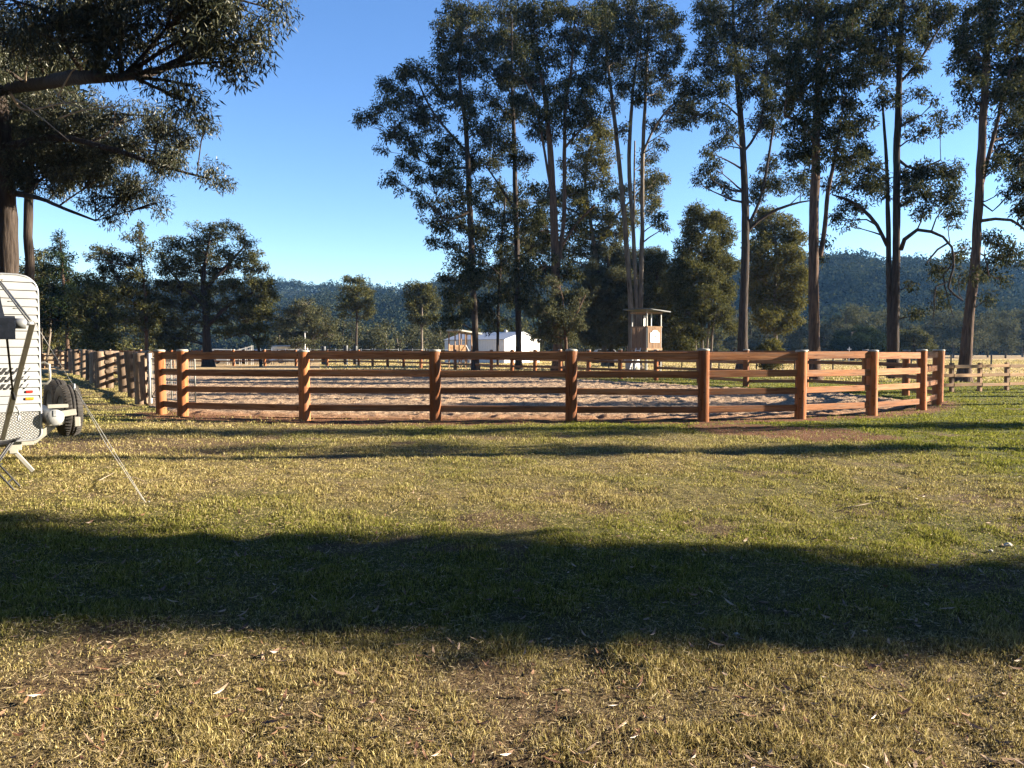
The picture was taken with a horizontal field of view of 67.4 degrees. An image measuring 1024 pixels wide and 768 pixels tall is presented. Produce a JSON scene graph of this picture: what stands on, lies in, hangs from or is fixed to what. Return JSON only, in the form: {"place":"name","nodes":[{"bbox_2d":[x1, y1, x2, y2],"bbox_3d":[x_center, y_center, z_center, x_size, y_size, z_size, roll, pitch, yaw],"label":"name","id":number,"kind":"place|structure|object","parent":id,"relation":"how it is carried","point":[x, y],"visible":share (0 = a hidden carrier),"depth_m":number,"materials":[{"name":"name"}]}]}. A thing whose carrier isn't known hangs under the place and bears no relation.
{"place":"outdoors","nodes":[
{"label":"outdoors","id":0,"kind":"place"},
{"bbox_2d":[0,353,1023,767],"bbox_3d":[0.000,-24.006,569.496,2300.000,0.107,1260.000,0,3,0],"label":"ground","id":1,"kind":"structure","parent":0,"point":[738,427],"depth_m":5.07,"materials":[{"name":"green plant"}]},
{"bbox_2d":[0,437,21,490],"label":"camp stool","id":2,"kind":"object","parent":1,"relation":"on","point":[8,446],"visible":0.89,"depth_m":8.78,"materials":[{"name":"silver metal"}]},
{"bbox_2d":[0,273,83,471],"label":"caravan","id":3,"kind":"object","parent":1,"relation":"on","point":[25,413],"visible":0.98,"depth_m":9.89,"materials":[{"name":"white metal"}]},
{"bbox_2d":[33,321,149,502],"bbox_3d":[-4.444,0.323,8.107,1.424,1.988,0.034,1,3,15],"label":"guy rope","id":4,"kind":"object","parent":3,"relation":"attached to","point":[74,388],"visible":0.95,"depth_m":8.09,"materials":[{"name":"white fabric"}]},
{"bbox_2d":[19,248,64,367],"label":"bushy tree","id":5,"kind":"object","parent":1,"relation":"on","point":[51,339],"visible":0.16,"depth_m":65.81,"materials":[{"name":"green plant"}]},
{"bbox_2d":[8,44,105,281],"bbox_3d":[-15.471,-5.473,25.202,5.474,12.026,5.022,1,3,17],"label":"gum tree","id":6,"kind":"object","parent":1,"relation":"on","point":[28,240],"visible":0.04,"depth_m":24.77,"materials":[{"name":"green plant"}]},
{"bbox_2d":[44,318,78,358],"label":"gum tree","id":7,"kind":"object","parent":1,"relation":"on","point":[60,346],"visible":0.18,"depth_m":107.47,"materials":[{"name":"green plant"}]},
{"bbox_2d":[35,228,90,369],"bbox_3d":[-35.683,-6.914,61.577,5.200,11.655,5.471,0,3,0],"label":"pine tree","id":8,"kind":"object","parent":1,"relation":"on","point":[53,309],"visible":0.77,"depth_m":61.04,"materials":[{"name":"plant"}]},
{"bbox_2d":[58,328,88,349],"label":"gum tree","id":9,"kind":"object","parent":1,"relation":"on","point":[74,338],"visible":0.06,"depth_m":121.37,"materials":[{"name":"green plant"}]},
{"bbox_2d":[63,270,130,350],"bbox_3d":[-31.630,-4.792,58.055,4.587,7.723,5.846,-2,4,-43],"label":"bushy tree","id":10,"kind":"object","parent":1,"relation":"on","point":[103,313],"visible":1,"depth_m":57.13,"materials":[{"name":"green plant"}]},
{"bbox_2d":[53,349,154,403],"bbox_3d":[-27.246,-1.378,48.221,1.099,1.789,60.602,-2,3,-33],"label":"log fence","id":11,"kind":"object","parent":1,"relation":"on","point":[96,368],"visible":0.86,"depth_m":31.93,"materials":[{"name":"brown wood"}]},
{"bbox_2d":[91,327,123,350],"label":"gum tree","id":12,"kind":"object","parent":1,"relation":"on","point":[116,341],"visible":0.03,"depth_m":109.16,"materials":[{"name":"green plant"}]},
{"bbox_2d":[42,354,174,367],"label":"rail fence","id":13,"kind":"object","parent":1,"relation":"on","point":[44,359],"visible":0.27,"depth_m":66.03,"materials":[{"name":"brown wood"}]},
{"bbox_2d":[108,314,139,350],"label":"gum tree","id":14,"kind":"object","parent":1,"relation":"on","point":[124,344],"visible":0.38,"depth_m":115.62,"materials":[{"name":"green plant"}]},
{"bbox_2d":[81,219,169,350],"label":"gum tree","id":15,"kind":"object","parent":1,"relation":"on","point":[122,282],"visible":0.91,"depth_m":69.50,"materials":[{"name":"green plant"}]},
{"bbox_2d":[125,302,167,352],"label":"gum tree","id":16,"kind":"object","parent":1,"relation":"on","point":[140,337],"visible":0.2,"depth_m":117.50,"materials":[{"name":"green plant"}]},
{"bbox_2d":[0,0,304,273],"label":"gum tree","id":17,"kind":"object","parent":1,"relation":"on","point":[33,125],"visible":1,"depth_m":15.95,"materials":[{"name":"green plant"}]},
{"bbox_2d":[148,353,195,403],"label":"gate","id":18,"kind":"structure","parent":1,"relation":"on","point":[151,392],"depth_m":21.98,"materials":[{"name":"white metal"}]},
{"bbox_2d":[142,218,282,366],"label":"spreading tree","id":19,"kind":"object","parent":1,"relation":"on","point":[179,267],"visible":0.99,"depth_m":71.42,"materials":[{"name":"green plant"}]},
{"bbox_2d":[212,349,241,363],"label":"parked car","id":20,"kind":"object","parent":1,"relation":"on","point":[222,350],"visible":0.21,"depth_m":87.03,"materials":[{"name":"white paint"}]},
{"bbox_2d":[227,345,252,364],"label":"loading ramp","id":21,"kind":"structure","parent":1,"relation":"on","point":[251,346],"depth_m":79.57,"materials":[{"name":"white paint"}]},
{"bbox_2d":[230,349,272,363],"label":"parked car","id":22,"kind":"object","parent":1,"relation":"on","point":[248,359],"visible":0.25,"depth_m":85.23,"materials":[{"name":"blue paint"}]},
{"bbox_2d":[249,349,271,364],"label":"cattle hurdle","id":23,"kind":"object","parent":1,"relation":"on","point":[262,359],"visible":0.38,"depth_m":82.37,"materials":[{"name":"silver metal"}]},
{"bbox_2d":[266,333,287,350],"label":"gum tree","id":24,"kind":"object","parent":1,"relation":"on","point":[275,340],"visible":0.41,"depth_m":122.89,"materials":[{"name":"green plant"}]},
{"bbox_2d":[265,318,295,344],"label":"gum tree","id":25,"kind":"object","parent":1,"relation":"on","point":[273,329],"visible":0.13,"depth_m":120.85,"materials":[{"name":"green plant"}]},
{"bbox_2d":[273,349,297,364],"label":"cattle hurdle","id":26,"kind":"object","parent":1,"relation":"on","point":[284,359],"visible":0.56,"depth_m":82.20,"materials":[{"name":"silver metal"}]},
{"bbox_2d":[271,345,307,350],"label":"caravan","id":27,"kind":"object","parent":1,"relation":"on","point":[279,347],"visible":0.04,"depth_m":95.94,"materials":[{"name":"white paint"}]},
{"bbox_2d":[273,296,342,348],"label":"gum tree","id":28,"kind":"object","parent":1,"relation":"on","point":[312,320],"visible":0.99,"depth_m":95.19,"materials":[{"name":"green plant"}]},
{"bbox_2d":[299,349,320,364],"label":"cattle hurdle","id":29,"kind":"object","parent":1,"relation":"on","point":[310,350],"visible":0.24,"depth_m":81.89,"materials":[{"name":"silver metal"}]},
{"bbox_2d":[308,337,325,350],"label":"gum tree","id":30,"kind":"object","parent":1,"relation":"on","point":[316,345],"visible":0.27,"depth_m":146.08,"materials":[{"name":"green plant"}]},
{"bbox_2d":[321,346,325,364],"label":"yard post","id":31,"kind":"object","parent":1,"relation":"on","point":[323,348],"visible":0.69,"depth_m":79.75,"materials":[{"name":"metal"}]},
{"bbox_2d":[319,337,336,350],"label":"gum tree","id":32,"kind":"object","parent":1,"relation":"on","point":[324,343],"visible":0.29,"depth_m":140.93,"materials":[{"name":"green plant"}]},
{"bbox_2d":[328,317,359,350],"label":"gum tree","id":33,"kind":"object","parent":1,"relation":"on","point":[341,343],"visible":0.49,"depth_m":139.13,"materials":[{"name":"green plant"}]},
{"bbox_2d":[343,345,347,364],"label":"yard post","id":34,"kind":"object","parent":1,"relation":"on","point":[345,347],"visible":0.62,"depth_m":79.76,"materials":[{"name":"metal"}]},
{"bbox_2d":[333,274,376,345],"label":"gum tree","id":35,"kind":"object","parent":1,"relation":"on","point":[351,302],"visible":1,"depth_m":106.89,"materials":[{"name":"green plant"}]},
{"bbox_2d":[353,346,357,364],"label":"yard post","id":36,"kind":"object","parent":1,"relation":"on","point":[355,348],"visible":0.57,"depth_m":80.24,"materials":[{"name":"metal"}]},
{"bbox_2d":[345,321,366,350],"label":"gum tree","id":37,"kind":"object","parent":1,"relation":"on","point":[352,337],"visible":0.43,"depth_m":140.91,"materials":[{"name":"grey plant"}]},
{"bbox_2d":[353,324,375,350],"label":"gum tree","id":38,"kind":"object","parent":1,"relation":"on","point":[366,340],"visible":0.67,"depth_m":133.48,"materials":[{"name":"green plant"}]},
{"bbox_2d":[369,318,397,359],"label":"gum tree","id":39,"kind":"object","parent":1,"relation":"on","point":[381,341],"visible":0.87,"depth_m":119.84,"materials":[{"name":"green plant"}]},
{"bbox_2d":[388,328,408,350],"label":"gum tree","id":40,"kind":"object","parent":1,"relation":"on","point":[398,339],"visible":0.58,"depth_m":138.15,"materials":[{"name":"green plant"}]},
{"bbox_2d":[400,323,425,350],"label":"gum tree","id":41,"kind":"object","parent":1,"relation":"on","point":[410,332],"visible":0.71,"depth_m":125.41,"materials":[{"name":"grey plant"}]},
{"bbox_2d":[401,278,442,360],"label":"gum tree","id":42,"kind":"object","parent":1,"relation":"on","point":[421,301],"visible":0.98,"depth_m":104.78,"materials":[{"name":"green plant"}]},
{"bbox_2d":[408,322,437,350],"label":"gum tree","id":43,"kind":"object","parent":1,"relation":"on","point":[426,342],"visible":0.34,"depth_m":130.90,"materials":[{"name":"green plant"}]},
{"bbox_2d":[347,0,503,370],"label":"gum tree","id":44,"kind":"object","parent":1,"relation":"on","point":[420,116],"visible":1,"depth_m":56.95,"materials":[{"name":"green plant"}]},
{"bbox_2d":[426,325,453,350],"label":"gum tree","id":45,"kind":"object","parent":1,"relation":"on","point":[439,342],"visible":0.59,"depth_m":124.60,"materials":[{"name":"green plant"}]},
{"bbox_2d":[447,329,481,367],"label":"judge stand","id":46,"kind":"object","parent":1,"relation":"on","point":[461,347],"visible":0.45,"depth_m":67.31,"materials":[{"name":"beige wood"}]},
{"bbox_2d":[444,329,540,362],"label":"shed","id":47,"kind":"structure","parent":1,"relation":"on","point":[507,341],"depth_m":91.73,"materials":[{"name":"beige metal"}]},
{"bbox_2d":[499,323,508,331],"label":"gum tree","id":48,"kind":"object","parent":1,"relation":"on","point":[501,329],"visible":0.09,"depth_m":136.15,"materials":[{"name":"green plant"}]},
{"bbox_2d":[79,349,931,395],"bbox_3d":[-8.618,-1.729,56.786,76.939,1.693,18.458,2,4,43],"label":"arena fence","id":49,"kind":"object","parent":1,"relation":"on","point":[905,363],"visible":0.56,"depth_m":38.93,"materials":[{"name":"brown wood"}]},
{"bbox_2d":[461,0,550,369],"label":"gum tree","id":50,"kind":"object","parent":1,"relation":"on","point":[517,282],"visible":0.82,"depth_m":60.74,"materials":[{"name":"green plant"}]},
{"bbox_2d":[0,428,1023,767],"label":"dry thatch","id":51,"kind":"object","parent":1,"relation":"on","point":[128,758],"visible":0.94,"depth_m":4.46,"materials":[{"name":"plant"}]},
{"bbox_2d":[0,434,1023,767],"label":"fallen leaves","id":52,"kind":"object","parent":1,"relation":"on","point":[664,720],"visible":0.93,"depth_m":3.67,"materials":[{"name":"brown plant"}]},
{"bbox_2d":[507,317,536,334],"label":"gum tree","id":53,"kind":"object","parent":1,"relation":"on","point":[524,324],"visible":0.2,"depth_m":144.45,"materials":[{"name":"green plant"}]},
{"bbox_2d":[537,332,550,350],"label":"gum tree","id":54,"kind":"object","parent":1,"relation":"on","point":[541,347],"visible":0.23,"depth_m":151.61,"materials":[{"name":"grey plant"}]},
{"bbox_2d":[153,349,944,421],"bbox_3d":[2.784,-0.039,19.238,22.852,1.693,4.895,-1,3,-12],"label":"arena fence","id":55,"kind":"object","parent":1,"relation":"on","point":[571,374],"visible":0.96,"depth_m":17.56,"materials":[{"name":"brown wood"}]},
{"bbox_2d":[541,326,570,350],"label":"gum tree","id":56,"kind":"object","parent":1,"relation":"on","point":[549,347],"visible":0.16,"depth_m":139.33,"materials":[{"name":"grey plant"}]},
{"bbox_2d":[523,275,591,370],"bbox_3d":[3.110,-4.157,52.926,4.850,6.901,4.815,0,3,0],"label":"bushy tree","id":57,"kind":"object","parent":1,"relation":"on","point":[562,317],"visible":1,"depth_m":52.44,"materials":[{"name":"green plant"}]},
{"bbox_2d":[503,0,620,370],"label":"gum tree","id":58,"kind":"object","parent":1,"relation":"on","point":[577,37],"visible":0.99,"depth_m":54.90,"materials":[{"name":"green plant"}]},
{"bbox_2d":[562,339,582,348],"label":"gum tree","id":59,"kind":"object","parent":1,"relation":"on","point":[572,346],"visible":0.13,"depth_m":142.74,"materials":[{"name":"green plant"}]},
{"bbox_2d":[493,115,671,365],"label":"gum tree","id":60,"kind":"object","parent":1,"relation":"on","point":[602,232],"visible":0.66,"depth_m":72.81,"materials":[{"name":"green plant"}]},
{"bbox_2d":[575,340,598,351],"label":"gum tree","id":61,"kind":"object","parent":1,"relation":"on","point":[587,347],"visible":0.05,"depth_m":139.05,"materials":[{"name":"green plant"}]},
{"bbox_2d":[563,239,648,366],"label":"she oak","id":62,"kind":"object","parent":1,"relation":"on","point":[610,315],"visible":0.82,"depth_m":71.71,"materials":[{"name":"green plant"}]},
{"bbox_2d":[614,345,627,350],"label":"gum tree","id":63,"kind":"object","parent":1,"relation":"on","point":[626,349],"visible":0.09,"depth_m":128.70,"materials":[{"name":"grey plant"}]},
{"bbox_2d":[625,360,639,369],"bbox_3d":[7.300,-1.051,46.500,0.910,1.160,0.910,0,3,0],"label":"water drum","id":64,"kind":"object","parent":1,"relation":"on","point":[627,366],"visible":0.27,"depth_m":46.17,"materials":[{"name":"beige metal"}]},
{"bbox_2d":[588,0,705,369],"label":"gum tree","id":65,"kind":"object","parent":1,"relation":"on","point":[631,27],"visible":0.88,"depth_m":58.60,"materials":[{"name":"green plant"}]},
{"bbox_2d":[623,308,670,370],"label":"judge tower","id":66,"kind":"structure","parent":1,"relation":"on","point":[645,337],"depth_m":43.69,"materials":[{"name":"beige wood"}]},
{"bbox_2d":[632,246,677,365],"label":"she oak","id":67,"kind":"object","parent":1,"relation":"on","point":[654,270],"visible":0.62,"depth_m":73.89,"materials":[{"name":"green plant"}]},
{"bbox_2d":[658,198,740,367],"bbox_3d":[15.425,-7.861,61.671,7.467,13.510,7.979,0,3,0],"label":"she oak","id":68,"kind":"object","parent":1,"relation":"on","point":[682,276],"visible":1,"depth_m":60.47,"materials":[{"name":"green plant"}]},
{"bbox_2d":[697,336,709,349],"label":"gum tree","id":69,"kind":"object","parent":1,"relation":"on","point":[700,344],"visible":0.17,"depth_m":149.96,"materials":[{"name":"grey plant"}]},
{"bbox_2d":[705,328,729,350],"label":"gum tree","id":70,"kind":"object","parent":1,"relation":"on","point":[716,341],"visible":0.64,"depth_m":133.66,"materials":[{"name":"green plant"}]},
{"bbox_2d":[720,306,748,350],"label":"gum tree","id":71,"kind":"object","parent":1,"relation":"on","point":[732,339],"visible":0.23,"depth_m":157.58,"materials":[{"name":"green plant"}]},
{"bbox_2d":[668,0,810,369],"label":"gum tree","id":72,"kind":"object","parent":1,"relation":"on","point":[734,40],"visible":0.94,"depth_m":55.67,"materials":[{"name":"green plant"}]},
{"bbox_2d":[729,311,763,350],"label":"gum tree","id":73,"kind":"object","parent":1,"relation":"on","point":[752,341],"visible":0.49,"depth_m":142.26,"materials":[{"name":"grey plant"}]},
{"bbox_2d":[749,311,787,345],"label":"gum tree","id":74,"kind":"object","parent":1,"relation":"on","point":[763,336],"visible":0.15,"depth_m":166.89,"materials":[{"name":"green plant"}]},
{"bbox_2d":[752,336,785,369],"bbox_3d":[19.480,-2.078,58.210,3.033,3.096,2.616,0,3,0],"label":"bush","id":75,"kind":"object","parent":1,"relation":"on","point":[772,344],"visible":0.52,"depth_m":57.71,"materials":[{"name":"green plant"}]},
{"bbox_2d":[739,204,808,350],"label":"bushy tree","id":76,"kind":"object","parent":1,"relation":"on","point":[782,295],"visible":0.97,"depth_m":72.50,"materials":[{"name":"green plant"}]},
{"bbox_2d":[777,322,803,350],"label":"gum tree","id":77,"kind":"object","parent":1,"relation":"on","point":[786,346],"visible":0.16,"depth_m":145.92,"materials":[{"name":"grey plant"}]},
{"bbox_2d":[780,322,808,350],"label":"gum tree","id":78,"kind":"object","parent":1,"relation":"on","point":[799,341],"visible":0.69,"depth_m":140.37,"materials":[{"name":"green plant"}]},
{"bbox_2d":[608,354,991,370],"bbox_3d":[38.350,-1.632,58.961,67.282,1.300,0.098,0,3,7],"label":"wire fence","id":79,"kind":"object","parent":1,"relation":"on","point":[832,365],"visible":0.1,"depth_m":60.48,"materials":[{"name":"metal"}]},
{"bbox_2d":[804,321,833,350],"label":"gum tree","id":80,"kind":"object","parent":1,"relation":"on","point":[824,335],"visible":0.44,"depth_m":144.49,"materials":[{"name":"green plant"}]},
{"bbox_2d":[766,0,888,379],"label":"gum tree","id":81,"kind":"object","parent":1,"relation":"on","point":[815,40],"visible":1,"depth_m":39.58,"materials":[{"name":"green plant"}]},
{"bbox_2d":[822,303,867,350],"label":"gum tree","id":82,"kind":"object","parent":1,"relation":"on","point":[853,314],"visible":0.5,"depth_m":138.90,"materials":[{"name":"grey plant"}]},
{"bbox_2d":[826,324,886,359],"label":"bushy tree","id":83,"kind":"object","parent":1,"relation":"on","point":[854,339],"visible":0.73,"depth_m":111.48,"materials":[{"name":"green plant"}]},
{"bbox_2d":[835,303,886,332],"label":"gum tree","id":84,"kind":"object","parent":1,"relation":"on","point":[874,320],"visible":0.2,"depth_m":143.74,"materials":[{"name":"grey plant"}]},
{"bbox_2d":[843,500,890,508],"bbox_3d":[3.664,1.248,7.892,0.637,0.027,0.134,-2,3,-30],"label":"twig","id":85,"kind":"object","parent":1,"relation":"on","point":[863,504],"visible":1,"depth_m":7.89,"materials":[{"name":"brown wood"}]},
{"bbox_2d":[871,323,886,343],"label":"gum tree","id":86,"kind":"object","parent":1,"relation":"on","point":[879,327],"visible":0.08,"depth_m":151.45,"materials":[{"name":"green plant"}]},
{"bbox_2d":[873,307,913,350],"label":"gum tree","id":87,"kind":"object","parent":1,"relation":"on","point":[901,327],"visible":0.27,"depth_m":150.57,"materials":[{"name":"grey plant"}]},
{"bbox_2d":[820,0,978,378],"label":"gum tree","id":88,"kind":"object","parent":1,"relation":"on","point":[919,28],"visible":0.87,"depth_m":42.11,"materials":[{"name":"green plant"}]},
{"bbox_2d":[905,323,925,330],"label":"gum tree","id":89,"kind":"object","parent":1,"relation":"on","point":[914,327],"visible":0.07,"depth_m":159.44,"materials":[{"name":"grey plant"}]},
{"bbox_2d":[899,325,940,360],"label":"bushy tree","id":90,"kind":"object","parent":1,"relation":"on","point":[913,340],"visible":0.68,"depth_m":107.30,"materials":[{"name":"green plant"}]},
{"bbox_2d":[919,302,951,349],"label":"gum tree","id":91,"kind":"object","parent":1,"relation":"on","point":[933,328],"visible":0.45,"depth_m":151.99,"materials":[{"name":"green plant"}]},
{"bbox_2d":[932,307,982,357],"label":"gum tree","id":92,"kind":"object","parent":1,"relation":"on","point":[947,341],"visible":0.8,"depth_m":145.78,"materials":[{"name":"green plant"}]},
{"bbox_2d":[894,362,1023,391],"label":"rail fence","id":93,"kind":"object","parent":1,"relation":"on","point":[979,375],"visible":0.66,"depth_m":29.59,"materials":[{"name":"brown wood"}]},
{"bbox_2d":[959,316,991,357],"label":"gum tree","id":94,"kind":"object","parent":1,"relation":"on","point":[978,325],"visible":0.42,"depth_m":146.09,"materials":[{"name":"green plant"}]},
{"bbox_2d":[940,0,1023,381],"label":"gum tree","id":95,"kind":"object","parent":1,"relation":"on","point":[989,22],"visible":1,"depth_m":37.85,"materials":[{"name":"green plant"}]},
{"bbox_2d":[974,307,1001,357],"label":"gum tree","id":96,"kind":"object","parent":1,"relation":"on","point":[989,317],"visible":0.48,"depth_m":152.53,"materials":[{"name":"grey plant"}]},
{"bbox_2d":[985,310,1023,357],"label":"gum tree","id":97,"kind":"object","parent":1,"relation":"on","point":[1003,322],"visible":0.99,"depth_m":139.51,"materials":[{"name":"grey plant"}]},
{"bbox_2d":[1004,308,1023,356],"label":"gum tree","id":98,"kind":"object","parent":1,"relation":"on","point":[1021,315],"visible":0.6,"depth_m":161.76,"materials":[{"name":"green plant"}]},
{"bbox_2d":[1,0,1023,289],"label":"sky","id":99,"kind":"structure","parent":0,"point":[308,178],"materials":[{"name":"blue"}]},
{"bbox_2d":[147,374,908,419],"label":"sand","id":100,"kind":"structure","parent":0,"point":[544,399],"depth_m":24.14,"materials":[{"name":"beige sand"}]},
{"bbox_2d":[47,282,1023,354],"bbox_3d":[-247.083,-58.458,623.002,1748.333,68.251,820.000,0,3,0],"label":"hills","id":101,"kind":"structure","parent":0,"point":[291,293],"depth_m":500.71,"materials":[{"name":"green plant"}]},
{"bbox_2d":[42,248,1023,354],"bbox_3d":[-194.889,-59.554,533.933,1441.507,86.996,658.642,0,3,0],"label":"hill forest","id":102,"kind":"object","parent":101,"relation":"on","point":[853,276],"visible":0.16,"depth_m":333.51,"materials":[{"name":"green plant"}]},
{"bbox_2d":[320,359,1023,382],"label":"dry grass","id":103,"kind":"structure","parent":0,"point":[693,364],"depth_m":71.55,"materials":[{"name":"beige plant"}]},
{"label":"spur hill","id":104,"kind":"structure","parent":0,"visible":0},
{"bbox_2d":[228,276,573,350],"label":"spur forest","id":105,"kind":"object","parent":104,"relation":"on","point":[391,307],"visible":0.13,"depth_m":377.42,"materials":[{"name":"green plant"}]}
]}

